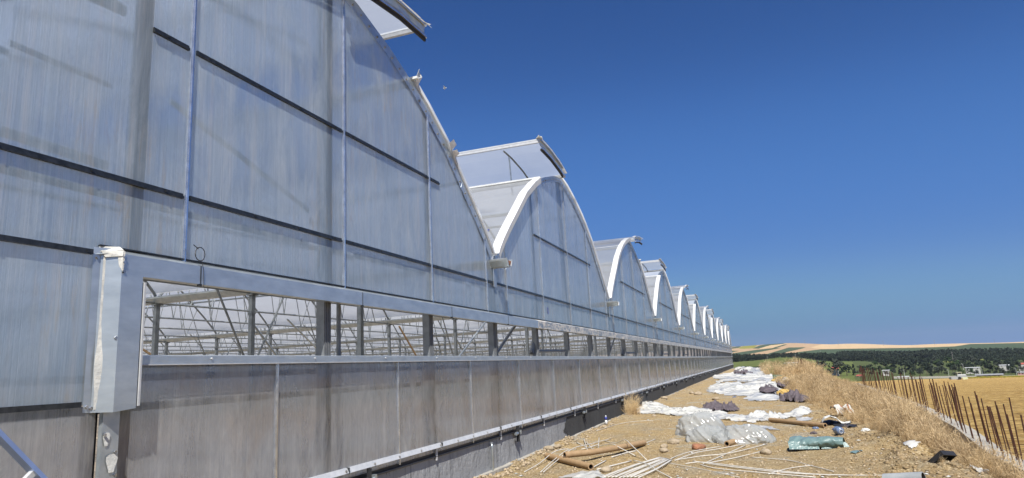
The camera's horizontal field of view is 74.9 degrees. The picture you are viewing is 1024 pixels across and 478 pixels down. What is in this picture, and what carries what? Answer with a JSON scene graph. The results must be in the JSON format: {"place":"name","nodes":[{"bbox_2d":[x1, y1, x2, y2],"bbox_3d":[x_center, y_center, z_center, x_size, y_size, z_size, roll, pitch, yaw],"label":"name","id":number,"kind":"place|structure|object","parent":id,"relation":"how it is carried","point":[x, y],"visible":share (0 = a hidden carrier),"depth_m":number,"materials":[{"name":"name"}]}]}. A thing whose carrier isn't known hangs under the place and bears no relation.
{"place":"outdoors","nodes":[
{"label":"outdoors","id":0,"kind":"place"},
{"bbox_2d":[385,0,1023,353],"label":"sky","id":1,"kind":"structure","parent":0,"point":[811,171],"materials":[{"name":"blue"}]},
{"bbox_2d":[477,369,994,477],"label":"ground","id":2,"kind":"structure","parent":0,"point":[638,428],"depth_m":11.42,"materials":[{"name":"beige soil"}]},
{"bbox_2d":[0,429,47,477],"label":"pipe","id":3,"kind":"object","parent":2,"relation":"on","point":[20,457],"visible":1,"depth_m":3.60,"materials":[{"name":"metal"}]},
{"bbox_2d":[0,0,733,477],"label":"greenhouse","id":4,"kind":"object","parent":2,"relation":"on","point":[270,238],"visible":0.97,"depth_m":6.83,"materials":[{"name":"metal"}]},
{"bbox_2d":[490,443,493,470],"bbox_3d":[-0.310,3.531,10.613,0.040,0.568,0.042,-7,-12,19],"label":"metal stake","id":5,"kind":"object","parent":2,"relation":"on","point":[492,456],"visible":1,"depth_m":10.62,"materials":[{"name":"metal"}]},
{"bbox_2d":[524,448,568,471],"bbox_3d":[0.568,3.782,11.477,0.143,0.117,2.069,-8,-12,24],"label":"plastic strip","id":6,"kind":"object","parent":2,"relation":"on","point":[544,459],"visible":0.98,"depth_m":11.43,"materials":[{"name":"white plastic"}]},
{"bbox_2d":[543,446,553,450],"bbox_3d":[0.717,4.086,13.021,0.239,0.120,0.192,-11,-14,35],"label":"stone","id":7,"kind":"object","parent":2,"relation":"on","point":[551,448],"visible":0.73,"depth_m":12.95,"materials":[{"name":"stone"}]},
{"bbox_2d":[540,449,576,472],"bbox_3d":[0.799,3.767,11.500,0.073,0.120,2.381,-7,-12,18],"label":"plastic strip","id":8,"kind":"object","parent":2,"relation":"on","point":[556,457],"visible":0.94,"depth_m":11.38,"materials":[{"name":"white plastic"}]},
{"bbox_2d":[544,453,593,469],"bbox_3d":[0.929,3.720,11.206,0.104,0.106,1.744,1,-12,-20],"label":"cardboard tube","id":9,"kind":"object","parent":2,"relation":"on","point":[579,463],"visible":0.93,"depth_m":10.98,"materials":[{"name":"brown cardboard"}]},
{"bbox_2d":[543,438,610,472],"bbox_3d":[1.256,3.931,12.447,0.134,0.118,4.471,-7,-12,21],"label":"plastic strip","id":10,"kind":"object","parent":2,"relation":"on","point":[573,448],"visible":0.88,"depth_m":12.40,"materials":[{"name":"white plastic"}]},
{"bbox_2d":[560,470,606,477],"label":"plastic sheet","id":11,"kind":"object","parent":2,"relation":"on","point":[588,474],"visible":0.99,"depth_m":9.80,"materials":[{"name":"plastic"}]},
{"bbox_2d":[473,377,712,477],"bbox_3d":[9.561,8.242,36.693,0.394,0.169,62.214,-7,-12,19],"label":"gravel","id":12,"kind":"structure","parent":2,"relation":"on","point":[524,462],"depth_m":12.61,"materials":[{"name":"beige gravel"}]},
{"bbox_2d":[563,440,646,457],"bbox_3d":[1.804,3.795,12.096,0.296,0.181,2.536,-13,-15,41],"label":"cardboard tube","id":13,"kind":"object","parent":2,"relation":"on","point":[587,452],"visible":0.98,"depth_m":11.68,"materials":[{"name":"brown cardboard"}]},
{"bbox_2d":[600,466,611,472],"bbox_3d":[1.420,3.489,10.094,0.166,0.116,0.209,-9,-13,28],"label":"stone","id":14,"kind":"object","parent":2,"relation":"on","point":[605,469],"visible":0.77,"depth_m":10.03,"materials":[{"name":"stone"}]},
{"bbox_2d":[596,460,631,469],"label":"plastic strip","id":15,"kind":"object","parent":2,"relation":"on","point":[617,464],"visible":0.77,"depth_m":10.76,"materials":[{"name":"white plastic"}]},
{"bbox_2d":[597,444,635,455],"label":"plastic strip","id":16,"kind":"object","parent":2,"relation":"on","point":[619,447],"visible":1,"depth_m":11.93,"materials":[{"name":"white plastic"}]},
{"bbox_2d":[611,450,635,457],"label":"plastic strip","id":17,"kind":"object","parent":2,"relation":"on","point":[622,453],"visible":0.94,"depth_m":11.96,"materials":[{"name":"white plastic"}]},
{"bbox_2d":[606,439,646,459],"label":"plastic strip","id":18,"kind":"object","parent":2,"relation":"on","point":[630,444],"visible":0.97,"depth_m":11.99,"materials":[{"name":"white plastic"}]},
{"bbox_2d":[604,457,659,476],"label":"plastic strip","id":19,"kind":"object","parent":2,"relation":"on","point":[624,468],"visible":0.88,"depth_m":10.06,"materials":[{"name":"white plastic"}]},
{"bbox_2d":[619,389,646,415],"bbox_3d":[3.790,5.119,20.970,1.166,0.797,1.708,-7,-12,19],"label":"dry weed","id":20,"kind":"object","parent":2,"relation":"on","point":[632,406],"visible":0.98,"depth_m":20.79,"materials":[{"name":"plant"}]},
{"bbox_2d":[608,457,662,477],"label":"plastic strip","id":21,"kind":"object","parent":2,"relation":"on","point":[633,466],"visible":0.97,"depth_m":10.26,"materials":[{"name":"white plastic"}]},
{"bbox_2d":[611,457,663,477],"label":"plastic strip","id":22,"kind":"object","parent":2,"relation":"on","point":[634,468],"visible":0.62,"depth_m":10.07,"materials":[{"name":"white plastic"}]},
{"bbox_2d":[615,458,663,477],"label":"plastic strip","id":23,"kind":"object","parent":2,"relation":"on","point":[634,469],"visible":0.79,"depth_m":9.93,"materials":[{"name":"white plastic"}]},
{"bbox_2d":[619,458,665,477],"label":"plastic strip","id":24,"kind":"object","parent":2,"relation":"on","point":[640,468],"visible":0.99,"depth_m":9.98,"materials":[{"name":"white plastic"}]},
{"bbox_2d":[623,458,667,477],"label":"plastic strip","id":25,"kind":"object","parent":2,"relation":"on","point":[645,468],"visible":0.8,"depth_m":9.95,"materials":[{"name":"white plastic"}]},
{"bbox_2d":[630,459,669,477],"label":"plastic strip","id":26,"kind":"object","parent":2,"relation":"on","point":[649,468],"visible":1,"depth_m":9.82,"materials":[{"name":"white plastic"}]},
{"bbox_2d":[633,460,671,477],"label":"plastic strip","id":27,"kind":"object","parent":2,"relation":"on","point":[653,467],"visible":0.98,"depth_m":9.91,"materials":[{"name":"white plastic"}]},
{"bbox_2d":[634,459,670,477],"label":"plastic strip","id":28,"kind":"object","parent":2,"relation":"on","point":[648,471],"visible":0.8,"depth_m":9.58,"materials":[{"name":"white plastic"}]},
{"bbox_2d":[638,459,671,477],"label":"plastic strip","id":29,"kind":"object","parent":2,"relation":"on","point":[655,469],"visible":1,"depth_m":9.73,"materials":[{"name":"white plastic"}]},
{"bbox_2d":[659,447,668,452],"bbox_3d":[2.751,3.819,12.065,0.169,0.101,0.196,-2,-11,-5],"label":"stone","id":30,"kind":"object","parent":2,"relation":"on","point":[663,450],"visible":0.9,"depth_m":12.01,"materials":[{"name":"stone"}]},
{"bbox_2d":[667,438,679,443],"bbox_3d":[3.190,4.010,13.201,0.218,0.134,0.223,4,-13,-32],"label":"stone","id":31,"kind":"object","parent":2,"relation":"on","point":[673,441],"visible":0.87,"depth_m":13.13,"materials":[{"name":"stone"}]},
{"bbox_2d":[670,446,721,458],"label":"plastic strip","id":32,"kind":"object","parent":2,"relation":"on","point":[695,450],"visible":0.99,"depth_m":12.02,"materials":[{"name":"white plastic"}]},
{"bbox_2d":[692,443,705,449],"bbox_3d":[3.414,3.812,12.238,0.291,0.134,0.233,3,-13,-29],"label":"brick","id":33,"kind":"object","parent":2,"relation":"on","point":[695,446],"visible":0.79,"depth_m":12.15,"materials":[{"name":"orange brick"}]},
{"bbox_2d":[675,411,725,435],"bbox_3d":[4.155,4.037,14.698,1.153,0.506,0.876,-7,-12,19],"label":"plastic bag","id":34,"kind":"object","parent":2,"relation":"on","point":[688,422],"visible":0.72,"depth_m":14.47,"materials":[{"name":"plastic"}]},
{"bbox_2d":[636,401,767,422],"bbox_3d":[4.927,5.556,22.023,2.298,0.242,11.446,-2,-11,-6],"label":"plastic sheet","id":35,"kind":"object","parent":2,"relation":"on","point":[651,407],"visible":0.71,"depth_m":20.46,"materials":[{"name":"white plastic"}]},
{"bbox_2d":[685,424,722,442],"bbox_3d":[3.914,3.875,13.352,0.935,0.334,0.684,-7,-12,19],"label":"plastic bag","id":36,"kind":"object","parent":2,"relation":"on","point":[703,433],"visible":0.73,"depth_m":13.22,"materials":[{"name":"grey plastic"}]},
{"bbox_2d":[670,463,739,477],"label":"plastic strip","id":37,"kind":"object","parent":2,"relation":"on","point":[704,469],"visible":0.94,"depth_m":9.79,"materials":[{"name":"white plastic"}]},
{"bbox_2d":[674,444,741,460],"bbox_3d":[3.433,3.718,11.704,2.344,0.040,0.122,8,-16,-44],"label":"plastic strip","id":38,"kind":"object","parent":2,"relation":"on","point":[705,450],"visible":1,"depth_m":11.72,"materials":[{"name":"white plastic"}]},
{"bbox_2d":[702,400,739,410],"bbox_3d":[6.803,5.366,21.800,1.243,0.312,3.591,-7,-12,19],"label":"mauve cloth","id":39,"kind":"object","parent":2,"relation":"on","point":[715,405],"visible":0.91,"depth_m":20.70,"materials":[{"name":"fabric"}]},
{"bbox_2d":[678,444,766,459],"bbox_3d":[3.792,3.682,11.564,2.561,0.036,0.283,5,-14,-36],"label":"plastic strip","id":40,"kind":"object","parent":2,"relation":"on","point":[721,454],"visible":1,"depth_m":11.26,"materials":[{"name":"white plastic"}]},
{"bbox_2d":[706,382,741,393],"bbox_3d":[11.949,8.139,37.235,2.087,0.296,14.096,-7,-12,19],"label":"plastic sheet","id":41,"kind":"object","parent":2,"relation":"on","point":[720,388],"visible":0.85,"depth_m":35.44,"materials":[{"name":"plastic"}]},
{"bbox_2d":[703,445,745,463],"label":"plastic strip","id":42,"kind":"object","parent":2,"relation":"on","point":[725,454],"visible":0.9,"depth_m":11.33,"materials":[{"name":"white plastic"}]},
{"bbox_2d":[502,399,950,477],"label":"film shreds","id":43,"kind":"object","parent":2,"relation":"on","point":[750,451],"visible":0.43,"depth_m":10.40,"materials":[{"name":"plastic"}]},
{"bbox_2d":[724,439,735,446],"bbox_3d":[4.308,3.861,12.785,0.110,0.112,0.979,-12,-14,39],"label":"cardboard tube","id":44,"kind":"object","parent":2,"relation":"on","point":[730,442],"visible":0.52,"depth_m":12.48,"materials":[{"name":"cardboard"}]},
{"bbox_2d":[712,451,759,462],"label":"plastic strip","id":45,"kind":"object","parent":2,"relation":"on","point":[736,457],"visible":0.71,"depth_m":10.86,"materials":[{"name":"white plastic"}]},
{"bbox_2d":[713,372,764,379],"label":"plastic sheet","id":46,"kind":"object","parent":2,"relation":"on","point":[731,375],"visible":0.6,"depth_m":55.79,"materials":[{"name":"plastic"}]},
{"bbox_2d":[711,423,776,444],"bbox_3d":[4.480,3.776,12.972,1.213,0.355,0.862,-7,-12,19],"label":"plastic bag","id":47,"kind":"object","parent":2,"relation":"on","point":[744,434],"visible":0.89,"depth_m":12.76,"materials":[{"name":"grey plastic"}]},
{"bbox_2d":[716,374,772,382],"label":"plastic sheet","id":48,"kind":"object","parent":2,"relation":"on","point":[746,378],"visible":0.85,"depth_m":47.50,"materials":[{"name":"white plastic"}]},
{"bbox_2d":[733,366,761,372],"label":"plastic sheet","id":49,"kind":"object","parent":2,"relation":"on","point":[752,369],"visible":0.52,"depth_m":76.71,"materials":[{"name":"plastic"}]},
{"bbox_2d":[733,368,752,373],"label":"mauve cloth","id":50,"kind":"object","parent":49,"relation":"on","point":[746,371],"visible":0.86,"depth_m":61.03,"materials":[{"name":"fabric"}]},
{"bbox_2d":[724,379,782,399],"bbox_3d":[12.835,7.649,35.040,2.779,0.328,22.135,-7,-12,19],"label":"plastic sheet","id":51,"kind":"object","parent":2,"relation":"on","point":[748,388],"visible":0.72,"depth_m":30.04,"materials":[{"name":"white plastic"}]},
{"bbox_2d":[759,384,778,392],"bbox_3d":[11.683,6.742,30.394,0.858,0.209,6.175,-7,-12,19],"label":"mauve cloth","id":52,"kind":"object","parent":51,"relation":"on","point":[766,388],"visible":0.99,"depth_m":28.61,"materials":[{"name":"fabric"}]},
{"bbox_2d":[777,381,787,387],"bbox_3d":[14.323,7.600,35.410,0.702,0.306,8.563,-7,-12,19],"label":"mauve cloth","id":53,"kind":"object","parent":51,"relation":"on","point":[779,384],"visible":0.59,"depth_m":32.43,"materials":[{"name":"fabric"}]},
{"bbox_2d":[685,462,829,475],"bbox_3d":[3.490,3.305,9.644,0.172,0.036,2.291,6,-14,-39],"label":"plastic strip","id":54,"kind":"object","parent":2,"relation":"on","point":[751,467],"visible":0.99,"depth_m":9.61,"materials":[{"name":"white plastic"}]},
{"bbox_2d":[700,464,815,477],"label":"plastic strip","id":55,"kind":"object","parent":2,"relation":"on","point":[759,472],"visible":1,"depth_m":9.21,"materials":[{"name":"white plastic"}]},
{"bbox_2d":[744,393,778,400],"bbox_3d":[9.780,6.143,26.136,1.368,0.147,4.093,-7,-12,19],"label":"plastic sheet","id":56,"kind":"object","parent":2,"relation":"on","point":[767,398],"visible":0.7,"depth_m":25.26,"materials":[{"name":"plastic"}]},
{"bbox_2d":[551,379,978,477],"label":"dry tufts","id":57,"kind":"object","parent":2,"relation":"on","point":[954,474],"visible":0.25,"depth_m":8.50,"materials":[{"name":"plant"}]},
{"bbox_2d":[760,448,771,454],"bbox_3d":[4.275,3.589,11.260,0.186,0.113,0.243,-4,-11,3],"label":"stone","id":58,"kind":"object","parent":2,"relation":"on","point":[763,451],"visible":0.82,"depth_m":11.19,"materials":[{"name":"stone"}]},
{"bbox_2d":[761,426,778,429],"bbox_3d":[5.771,4.288,15.206,0.410,0.030,1.284,-5,-11,10],"label":"film scrap","id":59,"kind":"object","parent":2,"relation":"on","point":[770,427],"visible":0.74,"depth_m":15.25,"materials":[{"name":"plastic"}]},
{"bbox_2d":[766,377,786,384],"bbox_3d":[14.903,8.026,37.654,1.502,0.352,6.680,-8,-12,25],"label":"plastic sheet","id":60,"kind":"object","parent":2,"relation":"on","point":[772,382],"visible":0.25,"depth_m":37.66,"materials":[{"name":"plastic"}]},
{"bbox_2d":[761,356,794,374],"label":"green weeds","id":61,"kind":"object","parent":2,"relation":"on","point":[773,368],"visible":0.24,"depth_m":54.66,"materials":[{"name":"plant"}]},
{"bbox_2d":[745,406,813,418],"bbox_3d":[7.511,4.760,18.600,1.604,0.244,4.192,-13,-15,41],"label":"plastic sheet","id":62,"kind":"object","parent":2,"relation":"on","point":[795,412],"visible":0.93,"depth_m":17.82,"materials":[{"name":"white plastic"}]},
{"bbox_2d":[776,389,788,394],"bbox_3d":[11.354,6.388,27.960,0.592,0.240,0.432,-7,-12,19],"label":"yellow sack","id":63,"kind":"object","parent":2,"relation":"on","point":[781,391],"visible":0.68,"depth_m":27.85,"materials":[{"name":"plastic"}]},
{"bbox_2d":[692,461,881,475],"bbox_3d":[3.682,3.193,9.315,0.148,0.097,3.073,5,-13,-35],"label":"plastic strip","id":64,"kind":"object","parent":2,"relation":"on","point":[781,472],"visible":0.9,"depth_m":9.14,"materials":[{"name":"white plastic"}]},
{"bbox_2d":[769,465,812,473],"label":"plastic strip","id":65,"kind":"object","parent":2,"relation":"on","point":[792,467],"visible":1,"depth_m":9.57,"materials":[{"name":"white plastic"}]},
{"bbox_2d":[751,457,833,471],"bbox_3d":[4.231,3.337,9.957,0.268,0.048,2.031,-1,-11,-12],"label":"plastic strip","id":66,"kind":"object","parent":2,"relation":"on","point":[793,461],"visible":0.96,"depth_m":10.17,"materials":[{"name":"white plastic"}]},
{"bbox_2d":[779,389,808,401],"bbox_3d":[10.452,5.756,24.791,1.042,0.336,4.767,-7,-12,19],"label":"mauve cloth","id":67,"kind":"object","parent":2,"relation":"on","point":[793,395],"visible":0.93,"depth_m":23.36,"materials":[{"name":"fabric"}]},
{"bbox_2d":[768,418,826,427],"bbox_3d":[6.633,4.286,15.610,0.104,0.106,2.100,-1,-11,-12],"label":"cardboard tube","id":68,"kind":"object","parent":2,"relation":"on","point":[803,423],"visible":1,"depth_m":15.46,"materials":[{"name":"cardboard"}]},
{"bbox_2d":[796,416,812,420],"bbox_3d":[7.325,4.489,16.762,0.406,0.058,1.178,-7,-12,19],"label":"film scrap","id":69,"kind":"object","parent":2,"relation":"on","point":[802,418],"visible":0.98,"depth_m":16.64,"materials":[{"name":"plastic"}]},
{"bbox_2d":[758,357,854,386],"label":"dry weeds","id":70,"kind":"object","parent":2,"relation":"on","point":[791,369],"visible":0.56,"depth_m":51.50,"materials":[{"name":"plant"}]},
{"bbox_2d":[788,436,849,448],"bbox_3d":[5.226,3.464,11.417,0.960,0.203,0.512,-7,-12,19],"label":"tarpaulin","id":71,"kind":"object","parent":2,"relation":"on","point":[811,442],"visible":0.96,"depth_m":11.25,"materials":[{"name":"teal plastic"}]},
{"bbox_2d":[821,415,850,422],"bbox_3d":[7.241,4.048,14.931,0.590,0.208,0.320,-7,-12,19],"label":"paper sack","id":72,"kind":"object","parent":2,"relation":"on","point":[824,417],"visible":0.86,"depth_m":14.91,"materials":[{"name":"paper"}]},
{"bbox_2d":[832,426,843,434],"bbox_3d":[6.346,3.734,13.030,0.156,0.157,0.370,-4,-11,3],"label":"water bottle","id":73,"kind":"object","parent":2,"relation":"on","point":[837,430],"visible":1,"depth_m":12.88,"materials":[{"name":"blue plastic"}]},
{"bbox_2d":[820,420,856,426],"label":"black strip","id":74,"kind":"object","parent":2,"relation":"on","point":[836,423],"visible":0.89,"depth_m":14.82,"materials":[{"name":"plastic"}]},
{"bbox_2d":[830,404,852,413],"bbox_3d":[8.378,4.331,16.897,0.539,0.300,0.400,-2,-11,-3],"label":"striped sack","id":75,"kind":"object","parent":2,"relation":"on","point":[838,407],"visible":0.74,"depth_m":16.92,"materials":[{"name":"white plastic"}]},
{"bbox_2d":[797,400,983,477],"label":"clods","id":76,"kind":"object","parent":2,"relation":"on","point":[915,459],"visible":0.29,"depth_m":9.35,"materials":[{"name":"brown soil"}]},
{"bbox_2d":[780,374,1023,477],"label":"dry weeds","id":77,"kind":"object","parent":2,"relation":"on","point":[921,432],"visible":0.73,"depth_m":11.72,"materials":[{"name":"plant"}]},
{"bbox_2d":[882,472,925,477],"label":"grey pipe","id":78,"kind":"object","parent":2,"relation":"on","point":[907,475],"visible":1,"depth_m":7.47,"materials":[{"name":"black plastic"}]},
{"bbox_2d":[903,440,919,447],"bbox_3d":[5.997,3.092,10.025,0.239,0.217,1.115,-9,-12,28],"label":"film scrap","id":79,"kind":"object","parent":2,"relation":"on","point":[911,443],"visible":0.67,"depth_m":9.66,"materials":[{"name":"plastic"}]},
{"bbox_2d":[858,366,1023,474],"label":"fence","id":80,"kind":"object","parent":2,"relation":"on","point":[968,431],"depth_m":12.65,"materials":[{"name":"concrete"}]},
{"bbox_2d":[927,450,956,462],"bbox_3d":[5.330,2.730,8.290,0.242,0.063,0.252,10,-55,-21],"label":"scrap","id":81,"kind":"object","parent":2,"relation":"on","point":[949,455],"visible":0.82,"depth_m":8.25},
{"bbox_2d":[970,464,988,474],"bbox_3d":[6.577,3.203,9.239,0.245,0.591,4.109,-11,-13,35],"label":"film scrap","id":82,"kind":"object","parent":2,"relation":"on","point":[979,469],"visible":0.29,"depth_m":7.88,"materials":[{"name":"plastic"}]},
{"bbox_2d":[732,342,1023,381],"bbox_3d":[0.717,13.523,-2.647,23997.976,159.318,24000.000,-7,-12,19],"label":"hills","id":83,"kind":"structure","parent":0,"point":[769,349],"depth_m":2403.31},
{"bbox_2d":[816,359,827,366],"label":"tree","id":84,"kind":"object","parent":83,"relation":"on","point":[823,362],"visible":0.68,"depth_m":804.53,"materials":[{"name":"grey plant"}]},
{"bbox_2d":[831,367,839,375],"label":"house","id":85,"kind":"structure","parent":83,"relation":"on","point":[834,372],"depth_m":798.43,"materials":[{"name":"grey tile"}]},
{"bbox_2d":[828,358,844,375],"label":"tree","id":86,"kind":"object","parent":83,"relation":"on","point":[836,364],"visible":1,"depth_m":789.05,"materials":[{"name":"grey plant"}]},
{"bbox_2d":[842,364,851,375],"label":"tree","id":87,"kind":"object","parent":83,"relation":"on","point":[846,367],"visible":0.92,"depth_m":791.52,"materials":[{"name":"green plant"}]},
{"bbox_2d":[866,364,873,369],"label":"tree","id":88,"kind":"object","parent":83,"relation":"on","point":[869,367],"visible":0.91,"depth_m":874.18,"materials":[{"name":"green plant"}]},
{"bbox_2d":[732,347,1023,364],"bbox_3d":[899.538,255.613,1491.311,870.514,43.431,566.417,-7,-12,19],"label":"woodland","id":89,"kind":"object","parent":83,"relation":"on","point":[911,356],"visible":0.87,"depth_m":1433.95,"materials":[{"name":"green plant"}]},
{"bbox_2d":[881,360,889,365],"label":"tree","id":90,"kind":"object","parent":83,"relation":"on","point":[887,363],"visible":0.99,"depth_m":1043.01,"materials":[{"name":"green plant"}]},
{"bbox_2d":[897,358,906,369],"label":"tree","id":91,"kind":"object","parent":83,"relation":"on","point":[902,361],"visible":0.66,"depth_m":1024.17,"materials":[{"name":"green plant"}]},
{"bbox_2d":[904,364,916,370],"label":"tree","id":92,"kind":"object","parent":83,"relation":"on","point":[909,366],"visible":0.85,"depth_m":847.78,"materials":[{"name":"green plant"}]},
{"bbox_2d":[922,365,930,374],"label":"tree","id":93,"kind":"object","parent":83,"relation":"on","point":[926,367],"visible":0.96,"depth_m":822.77,"materials":[{"name":"green plant"}]},
{"bbox_2d":[928,363,937,374],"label":"tree","id":94,"kind":"object","parent":83,"relation":"on","point":[932,366],"visible":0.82,"depth_m":825.76,"materials":[{"name":"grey plant"}]},
{"bbox_2d":[933,367,941,375],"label":"tree","id":95,"kind":"object","parent":83,"relation":"on","point":[937,371],"visible":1,"depth_m":751.46,"materials":[{"name":"green plant"}]},
{"bbox_2d":[943,356,952,362],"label":"tree","id":96,"kind":"object","parent":83,"relation":"on","point":[948,358],"visible":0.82,"depth_m":1161.64,"materials":[{"name":"green plant"}]},
{"bbox_2d":[950,364,957,371],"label":"tree","id":97,"kind":"object","parent":83,"relation":"on","point":[954,367],"visible":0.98,"depth_m":842.83,"materials":[{"name":"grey plant"}]},
{"bbox_2d":[949,360,960,365],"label":"tree","id":98,"kind":"object","parent":83,"relation":"on","point":[956,363],"visible":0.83,"depth_m":984.37,"materials":[{"name":"green plant"}]},
{"bbox_2d":[894,375,1018,378],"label":"boundary wall","id":99,"kind":"structure","parent":83,"relation":"on","point":[924,377],"depth_m":716.69,"materials":[{"name":"concrete"}]},
{"bbox_2d":[965,367,980,373],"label":"house","id":100,"kind":"structure","parent":83,"relation":"on","point":[976,368],"depth_m":817.10,"materials":[{"name":"white metal"}]},
{"bbox_2d":[968,355,977,362],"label":"tree","id":101,"kind":"object","parent":83,"relation":"on","point":[972,358],"visible":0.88,"depth_m":1079.01,"materials":[{"name":"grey plant"}]},
{"bbox_2d":[973,360,982,366],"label":"tree","id":102,"kind":"object","parent":83,"relation":"on","point":[977,362],"visible":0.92,"depth_m":988.03,"materials":[{"name":"green plant"}]},
{"bbox_2d":[984,364,994,369],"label":"tree","id":103,"kind":"object","parent":83,"relation":"on","point":[989,366],"visible":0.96,"depth_m":839.17,"materials":[{"name":"green plant"}]},
{"bbox_2d":[999,364,1009,370],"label":"house","id":104,"kind":"structure","parent":83,"relation":"on","point":[1003,366],"depth_m":856.30,"materials":[{"name":"white metal"}]},
{"bbox_2d":[856,377,1023,459],"bbox_3d":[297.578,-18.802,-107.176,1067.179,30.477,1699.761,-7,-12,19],"label":"field","id":105,"kind":"structure","parent":0,"point":[998,390],"depth_m":56.25,"materials":[{"name":"yellow plant"}]},
{"bbox_2d":[949,372,967,379],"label":"combine harvester","id":106,"kind":"object","parent":105,"relation":"on","point":[959,375],"visible":0.98,"depth_m":367.76,"materials":[{"name":"white paint"}]},
{"bbox_2d":[975,373,1003,376],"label":"shed","id":107,"kind":"structure","parent":105,"relation":"on","point":[984,375],"depth_m":679.83,"materials":[{"name":"metal"}]},
{"bbox_2d":[968,375,1023,377],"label":"sunflower rows","id":108,"kind":"object","parent":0,"point":[997,376],"visible":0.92,"depth_m":464.44,"materials":[{"name":"plant"}]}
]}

